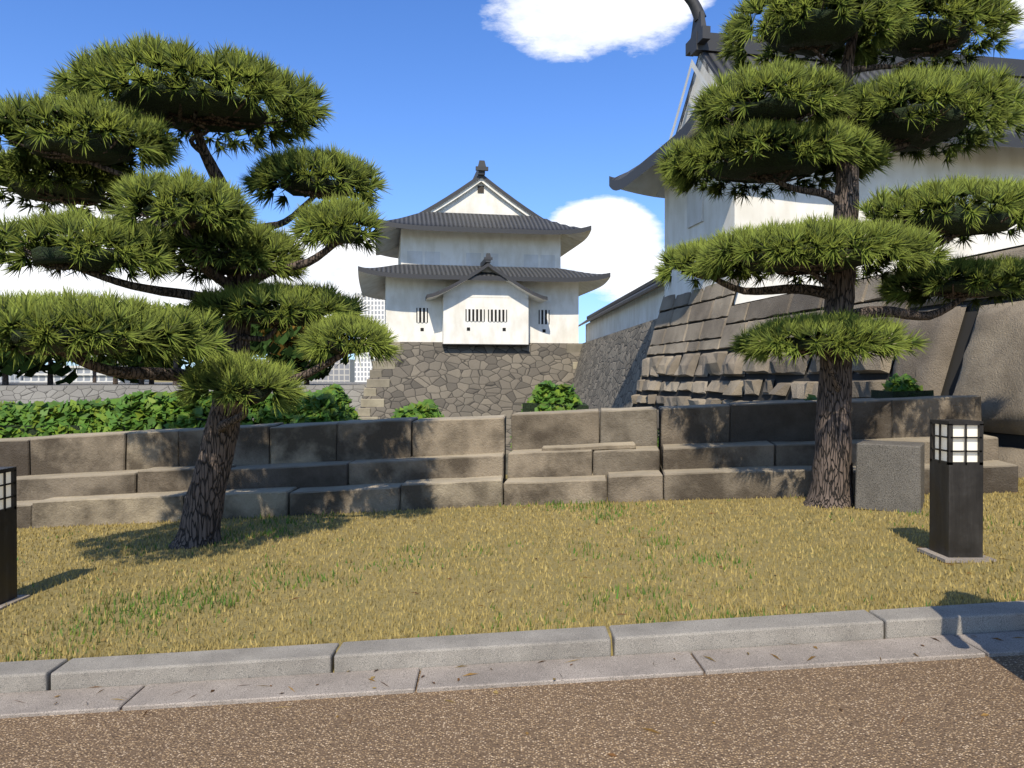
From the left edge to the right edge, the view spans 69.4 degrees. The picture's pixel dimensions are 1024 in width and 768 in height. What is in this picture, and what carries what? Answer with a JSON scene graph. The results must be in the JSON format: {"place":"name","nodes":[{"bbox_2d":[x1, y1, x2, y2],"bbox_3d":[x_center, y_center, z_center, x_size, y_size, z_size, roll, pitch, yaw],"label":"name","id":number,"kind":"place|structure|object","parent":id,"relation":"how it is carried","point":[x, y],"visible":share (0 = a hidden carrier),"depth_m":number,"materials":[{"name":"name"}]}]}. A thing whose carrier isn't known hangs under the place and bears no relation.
{"place":"outdoors","nodes":[
{"label":"outdoors","id":0,"kind":"place"},
{"bbox_2d":[2,343,309,384],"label":"tree trunks","id":1,"kind":"object","parent":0,"point":[5,379],"visible":0.2,"depth_m":48.54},
{"bbox_2d":[0,654,1023,767],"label":"road pavement","id":2,"kind":"structure","parent":0,"point":[784,719],"depth_m":3.38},
{"bbox_2d":[0,631,1023,718],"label":"gutter slabs","id":3,"kind":"structure","parent":2,"relation":"on","point":[508,674],"depth_m":3.93,"materials":[{"name":"concrete"}]},
{"bbox_2d":[0,380,1023,672],"bbox_3d":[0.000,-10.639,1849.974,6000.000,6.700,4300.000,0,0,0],"label":"ground","id":4,"kind":"structure","parent":0,"point":[560,594],"depth_m":5.71,"materials":[{"name":"beige plant"}]},
{"bbox_2d":[0,370,23,381],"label":"city tower","id":5,"kind":"structure","parent":4,"relation":"on","point":[13,377],"depth_m":389.99,"materials":[{"name":"white concrete"}]},
{"bbox_2d":[0,467,29,609],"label":"bollard light","id":6,"kind":"object","parent":4,"relation":"on","point":[8,537],"visible":1,"depth_m":5.55,"materials":[{"name":"black metal"}]},
{"bbox_2d":[20,359,129,381],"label":"distant building","id":7,"kind":"structure","parent":4,"relation":"on","point":[84,374],"depth_m":294.99,"materials":[{"name":"grey"}]},
{"bbox_2d":[0,382,366,418],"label":"stone wall","id":8,"kind":"structure","parent":4,"relation":"on","point":[27,392],"depth_m":43.30,"materials":[{"name":"stone"}]},
{"bbox_2d":[0,298,352,384],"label":"background trees","id":9,"kind":"object","parent":8,"relation":"on","point":[282,349],"visible":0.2,"depth_m":47.94,"materials":[{"name":"green plant"}]},
{"bbox_2d":[0,28,403,548],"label":"pine","id":10,"kind":"object","parent":4,"relation":"on","point":[74,102],"depth_m":6.59,"materials":[{"name":"green plant"}]},
{"bbox_2d":[261,359,354,381],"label":"office building","id":11,"kind":"structure","parent":4,"relation":"on","point":[341,372],"depth_m":409.98,"materials":[{"name":"grey"}]},
{"bbox_2d":[355,293,384,381],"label":"high-rise building","id":12,"kind":"structure","parent":4,"relation":"on","point":[362,371],"depth_m":342.77,"materials":[{"name":"grey"}]},
{"bbox_2d":[0,373,922,447],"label":"hedge leaves","id":13,"kind":"object","parent":4,"relation":"on","point":[140,409],"visible":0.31,"depth_m":10.40,"materials":[{"name":"green plant"}]},
{"bbox_2d":[0,390,933,437],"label":"hedge","id":14,"kind":"object","parent":4,"relation":"on","point":[528,407],"visible":0.12,"depth_m":10.31,"materials":[{"name":"green plant"}]},
{"bbox_2d":[360,342,581,453],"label":"stone foundation wall","id":15,"kind":"structure","parent":4,"relation":"on","point":[462,380],"depth_m":44.86,"materials":[{"name":"grey stone"}]},
{"bbox_2d":[358,342,581,419],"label":"cornerstones","id":16,"kind":"object","parent":15,"relation":"attached to","point":[571,348],"visible":0.23,"depth_m":43.77,"materials":[{"name":"beige stone"}]},
{"bbox_2d":[358,160,609,345],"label":"castle turret","id":17,"kind":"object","parent":15,"relation":"on","point":[479,254],"visible":0.99,"depth_m":46.04,"materials":[{"name":"paint"}]},
{"bbox_2d":[0,395,1018,528],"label":"stone retaining wall","id":18,"kind":"structure","parent":4,"relation":"on","point":[751,450],"depth_m":9.12,"materials":[{"name":"grey stone"}]},
{"bbox_2d":[0,601,1023,692],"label":"kerb stones","id":19,"kind":"object","parent":4,"relation":"on","point":[689,636],"visible":0.73,"depth_m":4.15,"materials":[{"name":"concrete"}]},
{"bbox_2d":[15,494,1023,756],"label":"fallen leaves","id":20,"kind":"object","parent":4,"relation":"on","point":[565,662],"visible":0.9,"depth_m":4.03,"materials":[{"name":"brown plant"}]},
{"bbox_2d":[572,295,664,429],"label":"stone wall","id":21,"kind":"structure","parent":4,"relation":"on","point":[608,371],"depth_m":33.14,"materials":[{"name":"grey stone"}]},
{"bbox_2d":[579,278,664,341],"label":"castle wall","id":22,"kind":"structure","parent":21,"relation":"on","point":[639,305],"depth_m":33.88,"materials":[{"name":"white paint"}]},
{"bbox_2d":[631,244,1023,477],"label":"stone rampart","id":23,"kind":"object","parent":4,"relation":"on","point":[690,360],"depth_m":13.40,"materials":[{"name":"grey stone"}]},
{"bbox_2d":[609,0,1023,304],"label":"castle building","id":24,"kind":"structure","parent":23,"relation":"on","point":[688,216],"depth_m":19.81,"materials":[{"name":"paint"}]},
{"bbox_2d":[650,0,1023,508],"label":"pine","id":25,"kind":"object","parent":4,"relation":"on","point":[878,237],"depth_m":7.48,"materials":[{"name":"green plant"}]},
{"bbox_2d":[855,440,924,512],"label":"granite block","id":26,"kind":"structure","parent":4,"relation":"on","point":[889,476],"depth_m":7.29,"materials":[{"name":"grey stone"}]},
{"bbox_2d":[917,419,995,562],"bbox_3d":[3.313,0.780,5.516,0.370,1.020,0.370,0,0,0],"label":"bollard light","id":27,"kind":"object","parent":4,"relation":"on","point":[956,498],"visible":1,"depth_m":5.39,"materials":[{"name":"metal"}]},
{"bbox_2d":[0,0,1023,368],"label":"sky","id":28,"kind":"structure","parent":0,"point":[557,99],"materials":[{"name":"blue"}]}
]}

